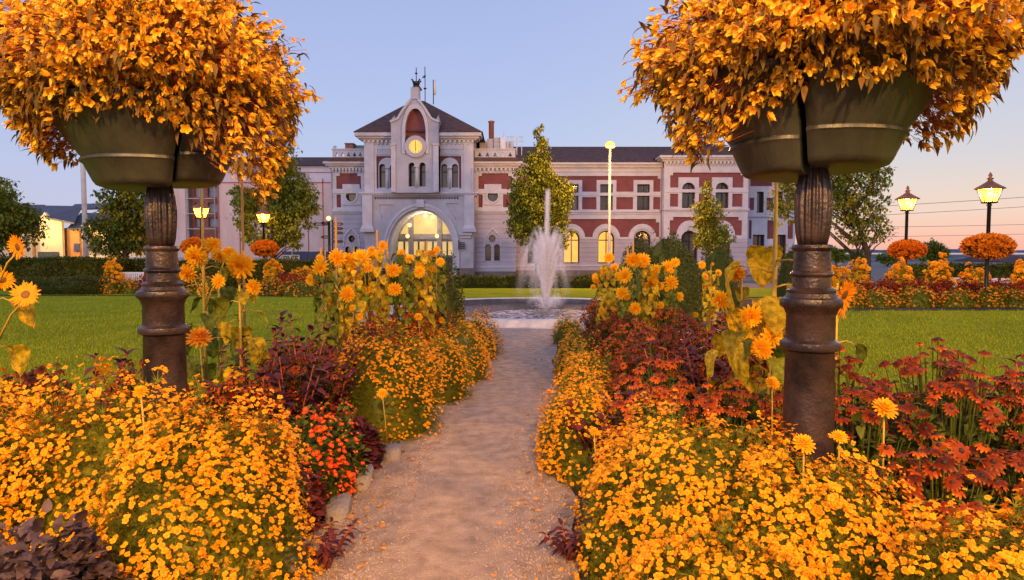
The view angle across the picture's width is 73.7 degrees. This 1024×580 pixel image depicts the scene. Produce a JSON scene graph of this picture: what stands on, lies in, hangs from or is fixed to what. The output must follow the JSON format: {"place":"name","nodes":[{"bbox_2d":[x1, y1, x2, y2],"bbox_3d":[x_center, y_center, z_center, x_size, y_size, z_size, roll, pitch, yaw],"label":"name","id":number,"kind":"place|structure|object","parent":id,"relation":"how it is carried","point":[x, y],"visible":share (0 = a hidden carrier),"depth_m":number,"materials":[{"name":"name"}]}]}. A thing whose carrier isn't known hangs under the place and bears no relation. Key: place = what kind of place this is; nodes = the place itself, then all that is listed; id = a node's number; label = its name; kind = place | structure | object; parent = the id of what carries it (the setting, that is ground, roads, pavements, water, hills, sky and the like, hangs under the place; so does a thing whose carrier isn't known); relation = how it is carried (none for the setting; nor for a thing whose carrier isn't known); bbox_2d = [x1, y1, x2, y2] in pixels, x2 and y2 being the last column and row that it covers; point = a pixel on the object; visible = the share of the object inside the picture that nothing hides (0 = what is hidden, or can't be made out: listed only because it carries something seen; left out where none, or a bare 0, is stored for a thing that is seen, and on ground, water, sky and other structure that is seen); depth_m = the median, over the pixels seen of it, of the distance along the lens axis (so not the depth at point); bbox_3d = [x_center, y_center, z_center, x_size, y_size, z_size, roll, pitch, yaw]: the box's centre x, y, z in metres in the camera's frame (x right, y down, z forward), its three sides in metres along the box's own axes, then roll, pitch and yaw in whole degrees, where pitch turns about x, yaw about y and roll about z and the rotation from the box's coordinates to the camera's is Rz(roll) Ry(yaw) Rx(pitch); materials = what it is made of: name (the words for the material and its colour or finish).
{"place":"outdoors","nodes":[
{"label":"outdoors","id":0,"kind":"place"},
{"bbox_2d":[0,203,145,260],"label":"gabled building","id":1,"kind":"structure","parent":0,"point":[61,241],"depth_m":57.30,"materials":[{"name":"yellow concrete"}]},
{"bbox_2d":[0,295,259,295],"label":"flowerbed soil","id":2,"kind":"structure","parent":0,"point":[100,295],"depth_m":25.29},
{"bbox_2d":[0,255,132,289],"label":"hedge","id":3,"kind":"object","parent":2,"relation":"on","point":[54,267],"visible":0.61,"depth_m":29.03,"materials":[{"name":"green plant"}]},
{"bbox_2d":[290,328,580,579],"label":"path","id":4,"kind":"structure","parent":0,"point":[460,490],"depth_m":4.46,"materials":[{"name":"beige gravel"}]},
{"bbox_2d":[290,517,358,569],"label":"purple foliage plant","id":5,"kind":"object","parent":4,"relation":"on","point":[328,550],"visible":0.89,"depth_m":3.42,"materials":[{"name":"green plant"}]},
{"bbox_2d":[44,314,1016,579],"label":"fallen leaves","id":6,"kind":"object","parent":4,"relation":"on","point":[498,522],"visible":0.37,"depth_m":4.17,"materials":[{"name":"orange plant"}]},
{"bbox_2d":[0,288,871,298],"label":"lawn","id":7,"kind":"structure","parent":0,"point":[536,292],"depth_m":26.71,"materials":[{"name":"green plant"}]},
{"bbox_2d":[11,274,116,294],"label":"hedge","id":8,"kind":"object","parent":7,"relation":"on","point":[83,285],"visible":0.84,"depth_m":25.78,"materials":[{"name":"green plant"}]},
{"bbox_2d":[763,166,897,279],"bbox_3d":[13.874,-3.400,29.865,5.824,6.717,3.571,0,3,0],"label":"broad tree","id":9,"kind":"object","parent":7,"relation":"on","point":[845,206],"visible":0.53,"depth_m":29.63,"materials":[{"name":"green plant"}]},
{"bbox_2d":[894,261,1022,288],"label":"hedge","id":10,"kind":"object","parent":7,"relation":"on","point":[1001,270],"visible":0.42,"depth_m":27.05,"materials":[{"name":"orange plant"}]},
{"bbox_2d":[324,334,605,579],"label":"flowerbed soil","id":11,"kind":"structure","parent":0,"point":[581,503],"depth_m":4.24,"materials":[{"name":"brown soil"}]},
{"bbox_2d":[0,234,40,440],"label":"sunflower","id":12,"kind":"object","parent":11,"relation":"on","point":[25,295],"visible":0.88,"depth_m":3.71,"materials":[{"name":"yellow plant"}]},
{"bbox_2d":[0,363,71,545],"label":"marigold bush","id":13,"kind":"object","parent":11,"relation":"on","point":[11,400],"visible":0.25,"depth_m":3.15,"materials":[{"name":"orange plant"}]},
{"bbox_2d":[0,363,98,448],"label":"coneflower plant","id":14,"kind":"object","parent":11,"relation":"on","point":[29,380],"visible":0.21,"depth_m":4.25,"materials":[{"name":"orange plant"}]},
{"bbox_2d":[0,498,135,579],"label":"grey leaved plant","id":15,"kind":"object","parent":11,"relation":"on","point":[23,562],"visible":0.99,"depth_m":2.50,"materials":[{"name":"purple plant"}]},
{"bbox_2d":[0,356,209,563],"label":"marigold bush","id":16,"kind":"object","parent":11,"relation":"on","point":[75,489],"visible":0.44,"depth_m":3.14,"materials":[{"name":"orange plant"}]},
{"bbox_2d":[80,359,212,445],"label":"coneflower plant","id":17,"kind":"object","parent":11,"relation":"on","point":[129,372],"visible":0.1,"depth_m":4.26,"materials":[{"name":"orange plant"}]},
{"bbox_2d":[34,88,261,445],"bbox_3d":[-1.966,0.178,3.856,1.119,2.420,1.117,0,3,0],"label":"flower planter","id":18,"kind":"object","parent":11,"relation":"on","point":[121,149],"visible":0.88,"depth_m":3.64,"materials":[{"name":"metal"}]},
{"bbox_2d":[0,0,217,171],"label":"begonia plant","id":19,"kind":"object","parent":18,"relation":"in","point":[86,47],"visible":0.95,"depth_m":3.21,"materials":[{"name":"orange plant"}]},
{"bbox_2d":[106,0,323,208],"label":"begonia plant","id":20,"kind":"object","parent":18,"relation":"in","point":[242,59],"visible":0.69,"depth_m":3.54,"materials":[{"name":"orange plant"}]},
{"bbox_2d":[107,533,280,579],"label":"marigold bush","id":21,"kind":"object","parent":11,"relation":"on","point":[225,572],"visible":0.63,"depth_m":2.78,"materials":[{"name":"orange plant"}]},
{"bbox_2d":[67,373,322,579],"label":"marigold bush","id":22,"kind":"object","parent":11,"relation":"on","point":[200,497],"visible":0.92,"depth_m":2.95,"materials":[{"name":"yellow plant"}]},
{"bbox_2d":[179,188,232,410],"bbox_3d":[-2.313,0.179,5.118,0.428,2.280,0.405,0,3,0],"label":"sunflower","id":23,"kind":"object","parent":11,"relation":"on","point":[195,258],"visible":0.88,"depth_m":5.09,"materials":[{"name":"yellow plant"}]},
{"bbox_2d":[190,246,243,407],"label":"sunflower","id":24,"kind":"object","parent":11,"relation":"on","point":[214,346],"visible":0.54,"depth_m":5.57,"materials":[{"name":"green plant"}]},
{"bbox_2d":[210,247,269,401],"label":"sunflower","id":25,"kind":"object","parent":11,"relation":"on","point":[238,266],"visible":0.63,"depth_m":5.26,"materials":[{"name":"yellow plant"}]},
{"bbox_2d":[189,366,290,465],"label":"coneflower plant","id":26,"kind":"object","parent":11,"relation":"on","point":[226,394],"visible":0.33,"depth_m":4.56,"materials":[{"name":"orange plant"}]},
{"bbox_2d":[254,352,330,435],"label":"purple foliage plant","id":27,"kind":"object","parent":11,"relation":"on","point":[278,377],"visible":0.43,"depth_m":4.98,"materials":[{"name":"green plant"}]},
{"bbox_2d":[249,340,351,452],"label":"coneflower plant","id":28,"kind":"object","parent":11,"relation":"on","point":[295,366],"visible":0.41,"depth_m":5.34,"materials":[{"name":"red plant"}]},
{"bbox_2d":[272,462,329,540],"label":"purple leaved plant","id":29,"kind":"object","parent":11,"relation":"on","point":[316,506],"visible":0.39,"depth_m":3.92,"materials":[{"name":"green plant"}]},
{"bbox_2d":[267,310,335,385],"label":"purple foliage plant","id":30,"kind":"object","parent":11,"relation":"on","point":[309,326],"visible":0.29,"depth_m":5.97,"materials":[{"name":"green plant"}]},
{"bbox_2d":[267,391,372,504],"bbox_3d":[-1.300,1.039,4.493,0.723,0.701,0.960,0,3,0],"label":"scarlet marigold","id":31,"kind":"object","parent":11,"relation":"on","point":[329,454],"visible":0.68,"depth_m":4.38,"materials":[{"name":"red plant"}]},
{"bbox_2d":[306,248,346,357],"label":"sunflower","id":32,"kind":"object","parent":11,"relation":"on","point":[322,266],"visible":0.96,"depth_m":7.54,"materials":[{"name":"yellow plant"}]},
{"bbox_2d":[296,344,362,421],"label":"purple foliage plant","id":33,"kind":"object","parent":11,"relation":"on","point":[344,390],"visible":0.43,"depth_m":5.65,"materials":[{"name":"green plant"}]},
{"bbox_2d":[339,246,375,352],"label":"sunflower","id":34,"kind":"object","parent":11,"relation":"on","point":[349,292],"visible":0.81,"depth_m":7.74,"materials":[{"name":"yellow plant"}]},
{"bbox_2d":[331,408,386,471],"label":"purple leaved plant","id":35,"kind":"object","parent":11,"relation":"on","point":[370,432],"visible":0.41,"depth_m":4.99,"materials":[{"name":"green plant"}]},
{"bbox_2d":[328,313,407,399],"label":"coneflower plant","id":36,"kind":"object","parent":11,"relation":"on","point":[371,332],"visible":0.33,"depth_m":7.15,"materials":[{"name":"red plant"}]},
{"bbox_2d":[365,240,400,340],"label":"sunflower","id":37,"kind":"object","parent":11,"relation":"on","point":[382,294],"visible":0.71,"depth_m":7.93,"materials":[{"name":"yellow plant"}]},
{"bbox_2d":[326,318,445,442],"bbox_3d":[-1.112,0.789,6.128,1.109,1.080,1.154,0,3,0],"label":"marigold bush","id":38,"kind":"object","parent":11,"relation":"on","point":[394,375],"visible":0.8,"depth_m":5.84,"materials":[{"name":"orange plant"}]},
{"bbox_2d":[387,249,425,350],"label":"sunflower","id":39,"kind":"object","parent":11,"relation":"on","point":[394,289],"visible":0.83,"depth_m":8.14,"materials":[{"name":"yellow plant"}]},
{"bbox_2d":[394,249,444,346],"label":"sunflower","id":40,"kind":"object","parent":11,"relation":"on","point":[428,301],"visible":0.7,"depth_m":8.54,"materials":[{"name":"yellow plant"}]},
{"bbox_2d":[425,246,448,333],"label":"sunflower","id":41,"kind":"object","parent":11,"relation":"on","point":[441,278],"visible":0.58,"depth_m":9.36,"materials":[{"name":"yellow plant"}]},
{"bbox_2d":[412,245,465,333],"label":"round shrub","id":42,"kind":"object","parent":11,"relation":"on","point":[453,303],"visible":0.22,"depth_m":11.45,"materials":[{"name":"green plant"}]},
{"bbox_2d":[404,331,475,405],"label":"marigold bush","id":43,"kind":"object","parent":11,"relation":"on","point":[455,386],"visible":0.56,"depth_m":7.27,"materials":[{"name":"orange plant"}]},
{"bbox_2d":[426,317,493,384],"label":"marigold bush","id":44,"kind":"object","parent":11,"relation":"on","point":[473,345],"visible":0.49,"depth_m":8.48,"materials":[{"name":"orange plant"}]},
{"bbox_2d":[449,306,505,360],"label":"marigold bush","id":45,"kind":"object","parent":11,"relation":"on","point":[486,329],"visible":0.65,"depth_m":10.23,"materials":[{"name":"orange plant"}]},
{"bbox_2d":[533,370,619,490],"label":"marigold bush","id":46,"kind":"object","parent":11,"relation":"on","point":[564,461],"visible":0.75,"depth_m":4.80,"materials":[{"name":"orange plant"}]},
{"bbox_2d":[550,324,605,386],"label":"marigold bush","id":47,"kind":"object","parent":11,"relation":"on","point":[564,349],"visible":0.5,"depth_m":8.17,"materials":[{"name":"orange plant"}]},
{"bbox_2d":[554,337,619,423],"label":"marigold bush","id":48,"kind":"object","parent":11,"relation":"on","point":[574,368],"visible":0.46,"depth_m":6.38,"materials":[{"name":"orange plant"}]},
{"bbox_2d":[560,389,632,465],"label":"purple foliage plant","id":49,"kind":"object","parent":11,"relation":"on","point":[578,428],"visible":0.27,"depth_m":4.67,"materials":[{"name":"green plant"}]},
{"bbox_2d":[590,252,618,346],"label":"sunflower","id":50,"kind":"object","parent":11,"relation":"on","point":[608,272],"visible":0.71,"depth_m":8.57,"materials":[{"name":"yellow plant"}]},
{"bbox_2d":[614,252,642,333],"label":"sunflower","id":51,"kind":"object","parent":11,"relation":"on","point":[625,275],"visible":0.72,"depth_m":8.11,"materials":[{"name":"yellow plant"}]},
{"bbox_2d":[595,317,669,399],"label":"coneflower plant","id":52,"kind":"object","parent":11,"relation":"on","point":[623,343],"visible":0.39,"depth_m":6.99,"materials":[{"name":"red plant"}]},
{"bbox_2d":[635,253,664,342],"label":"sunflower","id":53,"kind":"object","parent":11,"relation":"on","point":[653,287],"visible":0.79,"depth_m":8.34,"materials":[{"name":"yellow plant"}]},
{"bbox_2d":[605,330,702,419],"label":"coneflower plant","id":54,"kind":"object","parent":11,"relation":"on","point":[620,364],"visible":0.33,"depth_m":5.97,"materials":[{"name":"red plant"}]},
{"bbox_2d":[603,376,709,489],"bbox_3d":[0.982,0.997,4.629,0.798,0.844,0.753,0,3,0],"label":"coneflower plant","id":55,"kind":"object","parent":11,"relation":"on","point":[662,395],"visible":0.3,"depth_m":4.54,"materials":[{"name":"orange plant"}]},
{"bbox_2d":[611,336,703,430],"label":"coneflower plant","id":56,"kind":"object","parent":11,"relation":"on","point":[669,380],"visible":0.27,"depth_m":5.14,"materials":[{"name":"red plant"}]},
{"bbox_2d":[616,228,707,331],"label":"round shrub","id":57,"kind":"object","parent":11,"relation":"on","point":[689,282],"visible":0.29,"depth_m":12.00,"materials":[{"name":"green plant"}]},
{"bbox_2d":[657,257,683,331],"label":"sunflower","id":58,"kind":"object","parent":11,"relation":"on","point":[666,269],"visible":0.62,"depth_m":8.54,"materials":[{"name":"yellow plant"}]},
{"bbox_2d":[570,389,797,579],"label":"marigold bush","id":59,"kind":"object","parent":11,"relation":"on","point":[632,506],"visible":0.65,"depth_m":3.12,"materials":[{"name":"yellow plant"}]},
{"bbox_2d":[653,306,714,369],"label":"coneflower plant","id":60,"kind":"object","parent":11,"relation":"on","point":[692,323],"visible":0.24,"depth_m":7.17,"materials":[{"name":"red plant"}]},
{"bbox_2d":[674,323,733,416],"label":"purple foliage plant","id":61,"kind":"object","parent":11,"relation":"on","point":[690,367],"visible":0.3,"depth_m":5.39,"materials":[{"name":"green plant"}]},
{"bbox_2d":[692,261,721,332],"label":"sunflower","id":62,"kind":"object","parent":11,"relation":"on","point":[706,297],"visible":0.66,"depth_m":9.46,"materials":[{"name":"yellow plant"}]},
{"bbox_2d":[668,328,759,410],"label":"coneflower plant","id":63,"kind":"object","parent":11,"relation":"on","point":[698,338],"visible":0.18,"depth_m":5.99,"materials":[{"name":"red plant"}]},
{"bbox_2d":[614,507,823,579],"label":"marigold bush","id":64,"kind":"object","parent":11,"relation":"on","point":[719,567],"visible":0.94,"depth_m":2.54,"materials":[{"name":"orange plant"}]},
{"bbox_2d":[676,379,782,482],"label":"coneflower plant","id":65,"kind":"object","parent":11,"relation":"on","point":[712,403],"visible":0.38,"depth_m":4.22,"materials":[{"name":"orange plant"}]},
{"bbox_2d":[705,263,780,430],"bbox_3d":[1.629,0.571,4.854,0.562,1.526,0.551,-2,4,-34],"label":"sunflower","id":66,"kind":"object","parent":11,"relation":"on","point":[728,341],"visible":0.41,"depth_m":4.78,"materials":[{"name":"yellow plant"}]},
{"bbox_2d":[719,183,792,432],"bbox_3d":[1.747,0.221,4.625,0.723,2.250,0.677,0,3,0],"label":"sunflower","id":67,"kind":"object","parent":11,"relation":"on","point":[763,262],"visible":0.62,"depth_m":4.58,"materials":[{"name":"yellow plant"}]},
{"bbox_2d":[743,300,784,453],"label":"sunflower","id":68,"kind":"object","parent":11,"relation":"on","point":[775,361],"visible":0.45,"depth_m":4.33,"materials":[{"name":"yellow plant"}]},
{"bbox_2d":[694,417,925,579],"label":"marigold bush","id":69,"kind":"object","parent":11,"relation":"on","point":[829,533],"visible":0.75,"depth_m":2.72,"materials":[{"name":"yellow plant"}]},
{"bbox_2d":[692,39,961,492],"bbox_3d":[1.405,0.214,3.217,1.122,2.420,1.114,0,3,0],"label":"flower planter","id":70,"kind":"object","parent":11,"relation":"on","point":[815,140],"visible":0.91,"depth_m":3.03,"materials":[{"name":"metal"}]},
{"bbox_2d":[616,0,809,172],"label":"begonia plant","id":71,"kind":"object","parent":70,"relation":"in","point":[733,35],"visible":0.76,"depth_m":2.92,"materials":[{"name":"orange plant"}]},
{"bbox_2d":[780,0,1023,156],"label":"begonia plant","id":72,"kind":"object","parent":70,"relation":"in","point":[980,38],"visible":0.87,"depth_m":2.60,"materials":[{"name":"orange plant"}]},
{"bbox_2d":[768,346,910,450],"bbox_3d":[1.948,0.885,4.045,0.871,1.127,0.696,0,3,0],"label":"coneflower plant","id":73,"kind":"object","parent":11,"relation":"on","point":[850,374],"visible":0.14,"depth_m":3.97,"materials":[{"name":"red plant"}]},
{"bbox_2d":[835,279,867,425],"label":"sunflower","id":74,"kind":"object","parent":11,"relation":"on","point":[845,293],"visible":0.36,"depth_m":4.01,"materials":[{"name":"yellow plant"}]},
{"bbox_2d":[834,378,934,540],"bbox_3d":[1.795,0.968,3.513,0.766,1.004,0.684,0,3,0],"label":"coneflower plant","id":75,"kind":"object","parent":11,"relation":"on","point":[871,394],"visible":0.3,"depth_m":3.41,"materials":[{"name":"red plant"}]},
{"bbox_2d":[852,433,1023,579],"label":"coneflower plant","id":76,"kind":"object","parent":11,"relation":"on","point":[957,473],"visible":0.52,"depth_m":2.89,"materials":[{"name":"red plant"}]},
{"bbox_2d":[871,337,1008,447],"bbox_3d":[2.619,0.867,4.189,0.939,1.142,0.754,0,3,0],"label":"coneflower plant","id":77,"kind":"object","parent":11,"relation":"on","point":[908,362],"visible":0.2,"depth_m":4.17,"materials":[{"name":"red plant"}]},
{"bbox_2d":[866,474,1023,579],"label":"marigold bush","id":78,"kind":"object","parent":11,"relation":"on","point":[999,564],"visible":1,"depth_m":2.38,"materials":[{"name":"orange plant"}]},
{"bbox_2d":[871,350,1023,503],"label":"coneflower plant","id":79,"kind":"object","parent":11,"relation":"on","point":[960,429],"visible":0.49,"depth_m":3.43,"materials":[{"name":"red plant"}]},
{"bbox_2d":[964,449,1023,552],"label":"coneflower plant","id":80,"kind":"object","parent":11,"relation":"on","point":[993,460],"visible":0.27,"depth_m":2.99,"materials":[{"name":"red plant"}]},
{"bbox_2d":[964,354,1023,493],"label":"coneflower plant","id":81,"kind":"object","parent":11,"relation":"on","point":[1010,375],"visible":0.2,"depth_m":3.60,"materials":[{"name":"red plant"}]},
{"bbox_2d":[0,295,1023,431],"bbox_3d":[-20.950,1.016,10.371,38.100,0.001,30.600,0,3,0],"label":"lawn","id":82,"kind":"structure","parent":0,"point":[110,299],"depth_m":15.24,"materials":[{"name":"green plant"}]},
{"bbox_2d":[0,0,1023,249],"label":"sky","id":83,"kind":"structure","parent":0,"point":[520,66],"materials":[{"name":"blue"}]},
{"bbox_2d":[353,305,726,334],"bbox_3d":[0.600,0.600,18.110,9.900,0.001,9.800,0,3,0],"label":"fountain surround","id":84,"kind":"object","parent":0,"point":[391,310],"visible":0.06,"depth_m":16.75,"materials":[{"name":"grey stone"}]},
{"bbox_2d":[389,241,604,328],"bbox_3d":[0.620,-0.999,17.972,7.680,3.242,7.680,0,3,0],"label":"fountain","id":85,"kind":"object","parent":84,"relation":"on","point":[545,311],"visible":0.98,"depth_m":17.64,"materials":[{"name":"stone"}]},
{"bbox_2d":[537,516,596,560],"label":"purple foliage plant","id":86,"kind":"object","parent":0,"point":[567,550],"visible":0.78,"depth_m":3.48,"materials":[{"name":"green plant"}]},
{"bbox_2d":[452,262,1015,287],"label":"plaza","id":87,"kind":"structure","parent":0,"point":[879,270],"depth_m":54.43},
{"bbox_2d":[0,177,49,260],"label":"leafy tree","id":88,"kind":"object","parent":87,"relation":"on","point":[12,221],"visible":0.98,"depth_m":32.75,"materials":[{"name":"green plant"}]},
{"bbox_2d":[73,186,177,257],"bbox_3d":[-18.372,-2.844,32.891,4.572,5.276,3.139,0,3,0],"label":"leafy tree","id":89,"kind":"object","parent":87,"relation":"on","point":[123,227],"visible":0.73,"depth_m":32.34,"materials":[{"name":"green plant"}]},
{"bbox_2d":[128,257,316,287],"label":"hedge","id":90,"kind":"object","parent":87,"relation":"on","point":[138,264],"visible":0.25,"depth_m":30.23,"materials":[{"name":"green plant"}]},
{"bbox_2d":[173,157,331,256],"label":"scaffolded building","id":91,"kind":"structure","parent":87,"relation":"on","point":[217,223],"depth_m":49.75,"materials":[{"name":"paint"}]},
{"bbox_2d":[226,144,323,258],"bbox_3d":[-12.161,-3.909,34.625,4.906,7.209,4.128,0,3,0],"label":"leafy tree","id":92,"kind":"object","parent":87,"relation":"on","point":[294,213],"visible":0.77,"depth_m":34.29,"materials":[{"name":"green plant"}]},
{"bbox_2d":[453,273,617,287],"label":"hedge","id":93,"kind":"object","parent":87,"relation":"on","point":[525,281],"visible":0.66,"depth_m":30.57,"materials":[{"name":"green plant"}]},
{"bbox_2d":[503,123,577,274],"bbox_3d":[1.621,-4.883,38.370,4.300,8.742,3.870,0,3,0],"label":"poplar like tree","id":94,"kind":"object","parent":87,"relation":"on","point":[538,206],"visible":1,"depth_m":37.82,"materials":[{"name":"green plant"}]},
{"bbox_2d":[323,68,795,275],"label":"railway station","id":95,"kind":"object","parent":87,"relation":"on","point":[413,174],"visible":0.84,"depth_m":46.06,"materials":[{"name":"white paint"}]},
{"bbox_2d":[687,179,737,257],"bbox_3d":[10.505,-3.104,35.923,2.514,5.458,2.540,0,3,0],"label":"young tree","id":96,"kind":"object","parent":87,"relation":"on","point":[705,219],"visible":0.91,"depth_m":35.53,"materials":[{"name":"green plant"}]},
{"bbox_2d":[719,311,1023,431],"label":"lawn","id":97,"kind":"structure","parent":0,"point":[901,315],"depth_m":12.73,"materials":[{"name":"green plant"}]},
{"bbox_2d":[739,298,1023,309],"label":"flowerbed soil","id":98,"kind":"structure","parent":0,"point":[746,302],"depth_m":19.40,"materials":[{"name":"brown soil"}]},
{"bbox_2d":[698,244,740,308],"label":"round shrub","id":99,"kind":"object","parent":98,"relation":"on","point":[721,258],"visible":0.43,"depth_m":19.67,"materials":[{"name":"green plant"}]},
{"bbox_2d":[895,283,938,307],"bbox_3d":[11.827,0.178,19.905,1.362,0.747,0.963,0,3,0],"label":"flower mound","id":100,"kind":"object","parent":98,"relation":"on","point":[920,298],"visible":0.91,"depth_m":19.73,"materials":[{"name":"orange plant"}]},
{"bbox_2d":[935,286,983,307],"bbox_3d":[12.985,0.230,19.842,1.416,0.668,1.013,0,3,0],"label":"flower mound","id":101,"kind":"object","parent":98,"relation":"on","point":[962,299],"visible":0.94,"depth_m":19.62,"materials":[{"name":"orange plant"}]},
{"bbox_2d":[973,172,1005,292],"bbox_3d":[13.908,-1.463,19.950,0.800,3.930,0.800,0,3,0],"label":"park lamp","id":102,"kind":"object","parent":98,"relation":"on","point":[989,190],"visible":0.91,"depth_m":19.81,"materials":[{"name":"metal"}]},
{"bbox_2d":[958,232,1017,259],"bbox_3d":[13.908,-1.282,19.956,1.424,0.826,1.468,0,3,0],"label":"hanging flower ball","id":103,"kind":"object","parent":102,"relation":"attached to","point":[990,246],"visible":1,"depth_m":19.56,"materials":[{"name":"orange plant"}]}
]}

